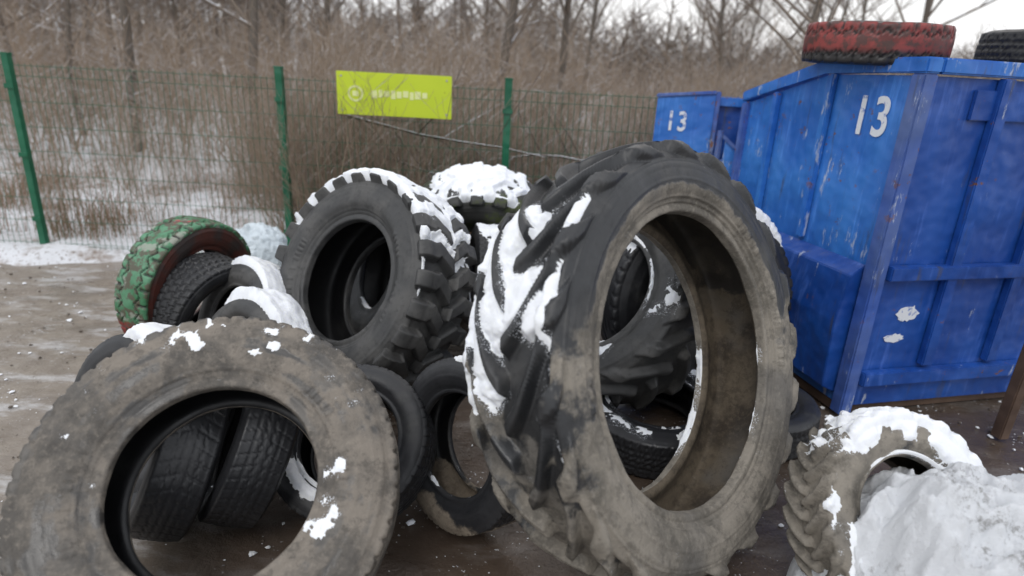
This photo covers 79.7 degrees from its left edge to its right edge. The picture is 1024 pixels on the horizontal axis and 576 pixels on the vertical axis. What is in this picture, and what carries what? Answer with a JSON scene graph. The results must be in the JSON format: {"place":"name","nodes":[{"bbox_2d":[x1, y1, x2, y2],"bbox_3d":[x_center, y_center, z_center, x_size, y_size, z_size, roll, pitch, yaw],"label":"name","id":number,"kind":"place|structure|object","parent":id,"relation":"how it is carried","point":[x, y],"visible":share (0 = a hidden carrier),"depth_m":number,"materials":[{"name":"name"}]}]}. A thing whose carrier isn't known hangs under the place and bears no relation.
{"place":"outdoors","nodes":[
{"label":"outdoors","id":0,"kind":"place"},
{"bbox_2d":[0,60,684,265],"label":"snow ground","id":1,"kind":"structure","parent":0,"point":[22,253],"depth_m":7.13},
{"bbox_2d":[0,89,52,168],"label":"bare shrub","id":2,"kind":"object","parent":1,"relation":"on","point":[13,134],"visible":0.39,"depth_m":8.47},
{"bbox_2d":[0,109,109,231],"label":"bare shrub","id":3,"kind":"object","parent":1,"relation":"on","point":[58,186],"visible":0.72,"depth_m":5.76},
{"bbox_2d":[22,0,96,134],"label":"bare tree","id":4,"kind":"object","parent":1,"relation":"on","point":[68,21],"visible":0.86,"depth_m":11.00,"materials":[{"name":"brown plant"}]},
{"bbox_2d":[50,78,174,191],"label":"bare shrub","id":5,"kind":"object","parent":1,"relation":"on","point":[119,150],"visible":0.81,"depth_m":7.46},
{"bbox_2d":[81,95,167,186],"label":"bare shrub","id":6,"kind":"object","parent":1,"relation":"on","point":[138,147],"visible":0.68,"depth_m":7.79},
{"bbox_2d":[119,0,142,151],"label":"bare tree","id":7,"kind":"object","parent":1,"relation":"on","point":[123,8],"visible":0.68,"depth_m":9.34,"materials":[{"name":"brown plant"}]},
{"bbox_2d":[109,0,157,94],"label":"bare tree","id":8,"kind":"object","parent":1,"relation":"on","point":[139,16],"visible":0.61,"depth_m":19.74,"materials":[{"name":"brown plant"}]},
{"bbox_2d":[95,122,202,227],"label":"bare shrub","id":9,"kind":"object","parent":1,"relation":"on","point":[158,196],"visible":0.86,"depth_m":5.75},
{"bbox_2d":[136,114,217,201],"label":"bare shrub","id":10,"kind":"object","parent":1,"relation":"on","point":[177,163],"visible":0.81,"depth_m":7.22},
{"bbox_2d":[164,0,218,118],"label":"bare tree","id":11,"kind":"object","parent":1,"relation":"on","point":[173,10],"visible":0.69,"depth_m":13.48,"materials":[{"name":"brown plant"}]},
{"bbox_2d":[156,84,229,183],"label":"bare shrub","id":12,"kind":"object","parent":1,"relation":"on","point":[188,140],"visible":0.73,"depth_m":8.15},
{"bbox_2d":[151,63,308,185],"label":"bare shrub","id":13,"kind":"object","parent":1,"relation":"on","point":[242,118],"visible":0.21,"depth_m":7.76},
{"bbox_2d":[202,0,259,159],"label":"bare tree","id":14,"kind":"object","parent":1,"relation":"on","point":[253,13],"visible":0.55,"depth_m":8.75,"materials":[{"name":"brown plant"}]},
{"bbox_2d":[163,21,304,187],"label":"bare shrub","id":15,"kind":"object","parent":1,"relation":"on","point":[268,76],"visible":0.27,"depth_m":7.79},
{"bbox_2d":[161,44,315,215],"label":"bare shrub","id":16,"kind":"object","parent":1,"relation":"on","point":[240,133],"visible":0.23,"depth_m":6.50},
{"bbox_2d":[205,132,271,211],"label":"bare shrub","id":17,"kind":"object","parent":1,"relation":"on","point":[244,192],"visible":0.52,"depth_m":6.83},
{"bbox_2d":[192,84,287,206],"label":"bare shrub","id":18,"kind":"object","parent":1,"relation":"on","point":[238,149],"visible":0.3,"depth_m":7.04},
{"bbox_2d":[193,50,311,185],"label":"bare shrub","id":19,"kind":"object","parent":1,"relation":"on","point":[251,112],"visible":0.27,"depth_m":7.77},
{"bbox_2d":[164,33,348,235],"bbox_3d":[-2.127,-1.218,5.436,1.675,1.864,1.285,12,21,25],"label":"bare shrub","id":20,"kind":"object","parent":1,"relation":"on","point":[272,146],"visible":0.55,"depth_m":5.33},
{"bbox_2d":[217,0,295,71],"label":"bare tree","id":21,"kind":"object","parent":1,"relation":"on","point":[265,9],"visible":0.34,"depth_m":22.79,"materials":[{"name":"brown plant"}]},
{"bbox_2d":[193,107,326,224],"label":"bare shrub","id":22,"kind":"object","parent":1,"relation":"on","point":[258,174],"visible":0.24,"depth_m":6.23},
{"bbox_2d":[0,137,537,241],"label":"dry grass","id":23,"kind":"structure","parent":1,"relation":"on","point":[67,207],"depth_m":6.26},
{"bbox_2d":[177,5,388,213],"bbox_3d":[-2.083,-1.687,6.193,1.574,2.273,1.880,14,22,28],"label":"bare shrub","id":24,"kind":"object","parent":1,"relation":"on","point":[288,92],"visible":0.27,"depth_m":5.90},
{"bbox_2d":[267,0,300,96],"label":"bare tree","id":25,"kind":"object","parent":1,"relation":"on","point":[284,22],"visible":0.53,"depth_m":15.78,"materials":[{"name":"brown plant"}]},
{"bbox_2d":[171,1,410,233],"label":"bare shrub","id":26,"kind":"object","parent":1,"relation":"on","point":[295,205],"visible":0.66,"depth_m":5.21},
{"bbox_2d":[258,0,337,53],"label":"bare tree","id":27,"kind":"object","parent":1,"relation":"on","point":[288,14],"visible":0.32,"depth_m":24.80,"materials":[{"name":"brown plant"}]},
{"bbox_2d":[227,82,402,226],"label":"bare shrub","id":28,"kind":"object","parent":1,"relation":"on","point":[272,158],"visible":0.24,"depth_m":5.92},
{"bbox_2d":[288,0,345,117],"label":"bare tree","id":29,"kind":"object","parent":1,"relation":"on","point":[326,5],"visible":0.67,"depth_m":15.47,"materials":[{"name":"brown plant"}]},
{"bbox_2d":[251,53,401,195],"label":"bare shrub","id":30,"kind":"object","parent":1,"relation":"on","point":[302,121],"visible":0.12,"depth_m":6.06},
{"bbox_2d":[0,52,656,252],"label":"fence","id":31,"kind":"object","parent":1,"relation":"on","point":[25,152],"visible":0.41,"depth_m":5.09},
{"bbox_2d":[336,71,451,119],"bbox_3d":[-0.942,-1.546,4.921,0.920,0.330,0.042,3,19,0],"label":"sign board","id":32,"kind":"object","parent":31,"relation":"attached to","point":[425,87],"visible":0.94,"depth_m":4.90,"materials":[{"name":"yellow"}]},
{"bbox_2d":[251,89,410,199],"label":"bare shrub","id":33,"kind":"object","parent":1,"relation":"on","point":[320,153],"visible":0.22,"depth_m":5.27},
{"bbox_2d":[252,7,415,206],"bbox_3d":[-1.510,-1.405,5.659,1.482,2.140,1.770,-3,20,-17],"label":"bare shrub","id":34,"kind":"object","parent":1,"relation":"on","point":[325,109],"visible":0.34,"depth_m":5.41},
{"bbox_2d":[247,0,434,211],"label":"bare shrub","id":35,"kind":"object","parent":1,"relation":"on","point":[317,160],"visible":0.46,"depth_m":5.03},
{"bbox_2d":[290,96,421,179],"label":"bare shrub","id":36,"kind":"object","parent":1,"relation":"on","point":[343,151],"visible":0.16,"depth_m":5.32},
{"bbox_2d":[285,24,438,180],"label":"bare shrub","id":37,"kind":"object","parent":1,"relation":"on","point":[366,115],"visible":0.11,"depth_m":5.74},
{"bbox_2d":[263,0,515,197],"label":"bare shrub","id":38,"kind":"object","parent":1,"relation":"on","point":[396,61],"visible":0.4,"depth_m":5.19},
{"bbox_2d":[300,3,480,166],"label":"bare shrub","id":39,"kind":"object","parent":1,"relation":"on","point":[394,70],"visible":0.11,"depth_m":6.85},
{"bbox_2d":[286,49,502,186],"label":"bare shrub","id":40,"kind":"object","parent":1,"relation":"on","point":[363,141],"visible":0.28,"depth_m":5.23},
{"bbox_2d":[295,21,514,186],"bbox_3d":[-1.006,-1.270,5.412,1.884,2.097,1.446,9,20,16],"label":"bare shrub","id":41,"kind":"object","parent":1,"relation":"on","point":[353,60],"visible":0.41,"depth_m":5.21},
{"bbox_2d":[331,43,487,183],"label":"bare shrub","id":42,"kind":"object","parent":1,"relation":"on","point":[375,123],"visible":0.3,"depth_m":5.32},
{"bbox_2d":[323,8,496,179],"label":"bare shrub","id":43,"kind":"object","parent":1,"relation":"on","point":[422,74],"visible":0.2,"depth_m":6.00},
{"bbox_2d":[345,10,535,184],"bbox_3d":[-0.557,-1.559,6.027,2.061,2.294,1.581,-8,22,-29],"label":"bare shrub","id":44,"kind":"object","parent":1,"relation":"on","point":[453,96],"visible":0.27,"depth_m":5.75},
{"bbox_2d":[339,55,560,233],"bbox_3d":[-0.604,-1.260,5.896,1.955,1.797,1.604,-1,19,-11],"label":"bare shrub","id":45,"kind":"object","parent":1,"relation":"on","point":[488,123],"visible":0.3,"depth_m":5.69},
{"bbox_2d":[384,30,534,184],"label":"bare shrub","id":46,"kind":"object","parent":1,"relation":"on","point":[450,165],"visible":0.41,"depth_m":5.25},
{"bbox_2d":[340,58,589,179],"bbox_3d":[-0.342,-1.268,5.443,2.133,1.438,1.116,13,21,26],"label":"fallen branch","id":47,"kind":"object","parent":1,"relation":"on","point":[424,135],"visible":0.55,"depth_m":5.23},
{"bbox_2d":[415,28,541,234],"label":"bare shrub","id":48,"kind":"object","parent":1,"relation":"on","point":[459,104],"visible":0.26,"depth_m":5.47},
{"bbox_2d":[424,83,540,181],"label":"bare shrub","id":49,"kind":"object","parent":1,"relation":"on","point":[496,134],"visible":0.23,"depth_m":5.94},
{"bbox_2d":[405,3,579,183],"bbox_3d":[-0.042,-1.627,6.282,1.833,2.304,1.722,-4,20,-18],"label":"bare shrub","id":50,"kind":"object","parent":1,"relation":"on","point":[515,103],"visible":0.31,"depth_m":6.17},
{"bbox_2d":[412,0,588,179],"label":"bare shrub","id":51,"kind":"object","parent":1,"relation":"on","point":[513,85],"visible":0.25,"depth_m":6.81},
{"bbox_2d":[0,0,1020,172],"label":"undergrowth","id":52,"kind":"object","parent":1,"relation":"on","point":[27,57],"visible":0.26,"depth_m":10.52,"materials":[{"name":"plant"}]},
{"bbox_2d":[0,0,1023,114],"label":"wood","id":53,"kind":"object","parent":1,"relation":"on","point":[634,29],"visible":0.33,"depth_m":25.41,"materials":[{"name":"plant"}]},
{"bbox_2d":[460,0,564,87],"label":"bare tree","id":54,"kind":"object","parent":1,"relation":"on","point":[487,6],"visible":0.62,"depth_m":20.02,"materials":[{"name":"brown plant"}]},
{"bbox_2d":[493,0,562,126],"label":"bare tree","id":55,"kind":"object","parent":1,"relation":"on","point":[515,16],"visible":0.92,"depth_m":9.69,"materials":[{"name":"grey plant"}]},
{"bbox_2d":[475,97,581,181],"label":"fallen branch","id":56,"kind":"object","parent":1,"relation":"on","point":[549,156],"visible":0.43,"depth_m":5.68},
{"bbox_2d":[454,47,605,180],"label":"bare shrub","id":57,"kind":"object","parent":1,"relation":"on","point":[543,124],"visible":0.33,"depth_m":6.19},
{"bbox_2d":[467,30,594,181],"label":"bare shrub","id":58,"kind":"object","parent":1,"relation":"on","point":[528,101],"visible":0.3,"depth_m":6.90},
{"bbox_2d":[458,6,613,182],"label":"bare shrub","id":59,"kind":"object","parent":1,"relation":"on","point":[540,92],"visible":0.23,"depth_m":7.23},
{"bbox_2d":[476,50,596,177],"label":"bare shrub","id":60,"kind":"object","parent":1,"relation":"on","point":[559,113],"visible":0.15,"depth_m":7.56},
{"bbox_2d":[469,67,626,183],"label":"bare shrub","id":61,"kind":"object","parent":1,"relation":"on","point":[557,160],"visible":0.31,"depth_m":5.39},
{"bbox_2d":[518,0,596,145],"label":"bare tree","id":62,"kind":"object","parent":1,"relation":"on","point":[566,10],"visible":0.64,"depth_m":11.32,"materials":[{"name":"brown plant"}]},
{"bbox_2d":[514,72,637,181],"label":"bare shrub","id":63,"kind":"object","parent":1,"relation":"on","point":[562,164],"visible":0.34,"depth_m":6.09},
{"bbox_2d":[535,0,664,129],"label":"bare tree","id":64,"kind":"object","parent":1,"relation":"on","point":[594,27],"visible":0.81,"depth_m":14.79,"materials":[{"name":"brown plant"}]},
{"bbox_2d":[557,0,643,63],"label":"bare tree","id":65,"kind":"object","parent":1,"relation":"on","point":[589,33],"visible":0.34,"depth_m":27.16,"materials":[{"name":"brown plant"}]},
{"bbox_2d":[548,57,664,161],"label":"bare shrub","id":66,"kind":"object","parent":1,"relation":"on","point":[612,118],"visible":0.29,"depth_m":6.57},
{"bbox_2d":[498,61,722,182],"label":"bare shrub","id":67,"kind":"object","parent":1,"relation":"on","point":[531,140],"visible":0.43,"depth_m":6.21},
{"bbox_2d":[516,53,716,183],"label":"bare shrub","id":68,"kind":"object","parent":1,"relation":"on","point":[536,109],"visible":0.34,"depth_m":6.90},
{"bbox_2d":[551,44,691,157],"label":"bare shrub","id":69,"kind":"object","parent":1,"relation":"on","point":[639,119],"visible":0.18,"depth_m":6.45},
{"bbox_2d":[572,64,705,150],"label":"bare shrub","id":70,"kind":"object","parent":1,"relation":"on","point":[630,108],"visible":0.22,"depth_m":6.84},
{"bbox_2d":[595,24,783,143],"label":"bare shrub","id":71,"kind":"object","parent":1,"relation":"on","point":[687,83],"visible":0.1,"depth_m":5.62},
{"bbox_2d":[620,27,798,139],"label":"bare shrub","id":72,"kind":"object","parent":1,"relation":"on","point":[697,69],"visible":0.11,"depth_m":6.76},
{"bbox_2d":[622,55,798,141],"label":"bare shrub","id":73,"kind":"object","parent":1,"relation":"on","point":[680,88],"visible":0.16,"depth_m":7.36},
{"bbox_2d":[649,11,789,107],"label":"bare shrub","id":74,"kind":"object","parent":1,"relation":"on","point":[714,73],"visible":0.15,"depth_m":5.90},
{"bbox_2d":[690,0,761,90],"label":"bare tree","id":75,"kind":"object","parent":1,"relation":"on","point":[720,34],"visible":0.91,"depth_m":18.10,"materials":[{"name":"grey plant"}]},
{"bbox_2d":[626,4,825,97],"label":"bare shrub","id":76,"kind":"object","parent":1,"relation":"on","point":[725,95],"visible":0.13,"depth_m":5.70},
{"bbox_2d":[685,0,783,91],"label":"bare tree","id":77,"kind":"object","parent":1,"relation":"on","point":[733,34],"visible":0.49,"depth_m":21.77,"materials":[{"name":"brown plant"}]},
{"bbox_2d":[689,0,801,94],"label":"bare tree","id":78,"kind":"object","parent":1,"relation":"on","point":[754,28],"visible":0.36,"depth_m":25.88,"materials":[{"name":"brown plant"}]},
{"bbox_2d":[709,0,808,66],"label":"bare tree","id":79,"kind":"object","parent":1,"relation":"on","point":[751,25],"visible":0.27,"depth_m":31.18,"materials":[{"name":"brown plant"}]},
{"bbox_2d":[734,0,842,69],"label":"bare tree","id":80,"kind":"object","parent":1,"relation":"on","point":[815,8],"visible":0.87,"depth_m":8.40,"materials":[{"name":"grey plant"}]},
{"bbox_2d":[760,0,888,64],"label":"bare tree","id":81,"kind":"object","parent":1,"relation":"on","point":[834,18],"visible":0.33,"depth_m":16.37,"materials":[{"name":"brown plant"}]},
{"bbox_2d":[842,0,922,20],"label":"bare tree","id":82,"kind":"object","parent":1,"relation":"on","point":[864,8],"visible":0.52,"depth_m":23.36,"materials":[{"name":"brown plant"}]},
{"bbox_2d":[895,0,995,74],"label":"bare tree","id":83,"kind":"object","parent":1,"relation":"on","point":[927,13],"visible":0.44,"depth_m":12.73,"materials":[{"name":"brown plant"}]},
{"bbox_2d":[0,262,1023,575],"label":"ground","id":84,"kind":"structure","parent":0,"point":[40,386],"depth_m":2.98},
{"bbox_2d":[74,322,171,492],"bbox_3d":[-1.489,0.490,2.471,0.664,0.710,0.247,11,0,23],"label":"car tyre","id":85,"kind":"object","parent":84,"relation":"on","point":[108,347],"visible":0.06,"depth_m":2.42,"materials":[{"name":"black rubber"}]},
{"bbox_2d":[130,408,230,541],"bbox_3d":[-1.252,0.606,2.308,0.206,0.643,0.643,20,9,-29],"label":"car tyre","id":86,"kind":"object","parent":84,"relation":"on","point":[168,497],"visible":0.54,"depth_m":2.05,"materials":[{"name":"black rubber"}]},
{"bbox_2d":[114,215,250,333],"bbox_3d":[-1.903,-0.002,3.631,0.227,0.842,0.841,15,22,15],"label":"painted tyre","id":87,"kind":"object","parent":84,"relation":"on","point":[157,254],"visible":0.47,"depth_m":3.30,"materials":[{"name":"rubber"}]},
{"bbox_2d":[152,252,233,325],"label":"jeep tyre","id":88,"kind":"object","parent":84,"relation":"on","point":[192,283],"visible":0.37,"depth_m":3.30,"materials":[{"name":"black rubber"}]},
{"bbox_2d":[0,316,399,575],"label":"truck tyre","id":89,"kind":"object","parent":84,"relation":"on","point":[103,432],"visible":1,"depth_m":1.85,"materials":[{"name":"rubber"}]},
{"bbox_2d":[198,255,285,319],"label":"car tyre","id":90,"kind":"object","parent":84,"relation":"on","point":[249,271],"visible":0.22,"depth_m":3.39,"materials":[{"name":"grey rubber"}]},
{"bbox_2d":[198,407,298,528],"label":"car tyre","id":91,"kind":"object","parent":84,"relation":"on","point":[254,457],"visible":0.55,"depth_m":2.13,"materials":[{"name":"black rubber"}]},
{"bbox_2d":[235,222,286,266],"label":"snow","id":92,"kind":"structure","parent":84,"relation":"on","point":[263,240],"depth_m":4.37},
{"bbox_2d":[211,286,311,333],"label":"car tyre","id":93,"kind":"object","parent":84,"relation":"on","point":[278,306],"visible":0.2,"depth_m":2.95,"materials":[{"name":"grey rubber"}]},
{"bbox_2d":[277,364,436,518],"bbox_3d":[-0.634,0.633,2.470,0.641,0.232,0.641,6,61,9],"label":"car tyre","id":94,"kind":"object","parent":84,"relation":"on","point":[416,442],"visible":0.47,"depth_m":2.38,"materials":[{"name":"black rubber"}]},
{"bbox_2d":[350,242,390,332],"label":"loader tyre","id":95,"kind":"object","parent":84,"relation":"on","point":[370,286],"visible":0.13,"depth_m":4.13,"materials":[{"name":"black rubber"}]},
{"bbox_2d":[275,167,476,385],"bbox_3d":[-0.768,-0.018,3.286,1.193,1.207,0.461,17,-3,36],"label":"loader tyre","id":96,"kind":"object","parent":84,"relation":"on","point":[344,227],"visible":0.87,"depth_m":3.06,"materials":[{"name":"grey rubber"}]},
{"bbox_2d":[412,355,515,535],"bbox_3d":[-0.161,0.596,2.403,0.669,0.686,0.227,21,11,41],"label":"car tyre","id":97,"kind":"object","parent":84,"relation":"on","point":[451,498],"visible":0.48,"depth_m":2.39,"materials":[{"name":"black rubber"}]},
{"bbox_2d":[422,161,533,231],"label":"loader tyre","id":98,"kind":"object","parent":84,"relation":"on","point":[473,194],"visible":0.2,"depth_m":3.98,"materials":[{"name":"rubber"}]},
{"bbox_2d":[465,223,498,325],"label":"car tyre","id":99,"kind":"object","parent":84,"relation":"on","point":[482,234],"visible":0.28,"depth_m":3.74,"materials":[{"name":"black rubber"}]},
{"bbox_2d":[0,263,1021,575],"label":"mud clods","id":100,"kind":"object","parent":84,"relation":"on","point":[392,423],"visible":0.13,"depth_m":3.55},
{"bbox_2d":[0,266,1023,572],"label":"ice crumbs","id":101,"kind":"object","parent":84,"relation":"on","point":[408,522],"visible":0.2,"depth_m":3.16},
{"bbox_2d":[462,140,798,575],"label":"tractor tyre","id":102,"kind":"object","parent":84,"relation":"on","point":[566,490],"visible":1,"depth_m":1.90,"materials":[{"name":"rubber"}]},
{"bbox_2d":[599,232,696,409],"bbox_3d":[0.536,0.053,3.290,1.120,1.146,0.491,24,-6,46],"label":"implement tyre","id":103,"kind":"object","parent":84,"relation":"on","point":[647,353],"visible":0.27,"depth_m":2.87,"materials":[{"name":"grey rubber"}]},
{"bbox_2d":[601,369,695,479],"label":"car tyre","id":104,"kind":"object","parent":84,"relation":"on","point":[645,450],"visible":0.24,"depth_m":2.79,"materials":[{"name":"black rubber"}]},
{"bbox_2d":[601,207,792,397],"bbox_3d":[1.019,0.043,3.437,1.101,1.147,0.316,-2,12,-14],"label":"truck tyre","id":105,"kind":"object","parent":84,"relation":"on","point":[628,289],"visible":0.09,"depth_m":3.19,"materials":[{"name":"black rubber"}]},
{"bbox_2d":[653,91,749,175],"bbox_3d":[2.477,-0.776,5.247,2.610,1.664,1.995,7,20,11],"label":"waste skip","id":106,"kind":"object","parent":84,"relation":"on","point":[704,121],"visible":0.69,"depth_m":4.40,"materials":[{"name":"blue paint"}]},
{"bbox_2d":[687,388,820,459],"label":"car tyre","id":107,"kind":"object","parent":84,"relation":"on","point":[805,415],"visible":0.25,"depth_m":2.99,"materials":[{"name":"black rubber"}]},
{"bbox_2d":[730,56,1023,414],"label":"waste skip","id":108,"kind":"object","parent":84,"relation":"on","point":[891,207],"visible":0.84,"depth_m":3.27,"materials":[{"name":"blue paint"}]},
{"bbox_2d":[801,20,956,65],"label":"painted tyre","id":109,"kind":"object","parent":108,"relation":"on","point":[869,43],"visible":0.8,"depth_m":2.96,"materials":[{"name":"rubber"}]},
{"bbox_2d":[973,29,1023,62],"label":"car tyre","id":110,"kind":"object","parent":108,"relation":"on","point":[1007,45],"visible":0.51,"depth_m":3.36,"materials":[{"name":"black rubber"}]},
{"bbox_2d":[782,406,982,575],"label":"tractor tyre","id":111,"kind":"object","parent":84,"relation":"on","point":[842,455],"visible":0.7,"depth_m":2.05,"materials":[{"name":"rubber"}]},
{"bbox_2d":[786,461,1023,575],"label":"snow heap","id":112,"kind":"object","parent":84,"relation":"on","point":[958,518],"visible":0.72,"depth_m":1.81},
{"bbox_2d":[991,344,1023,439],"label":"steel post","id":113,"kind":"object","parent":84,"relation":"on","point":[1009,409],"visible":1,"depth_m":3.19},
{"bbox_2d":[20,0,1023,74],"label":"sky","id":114,"kind":"structure","parent":0,"point":[1010,13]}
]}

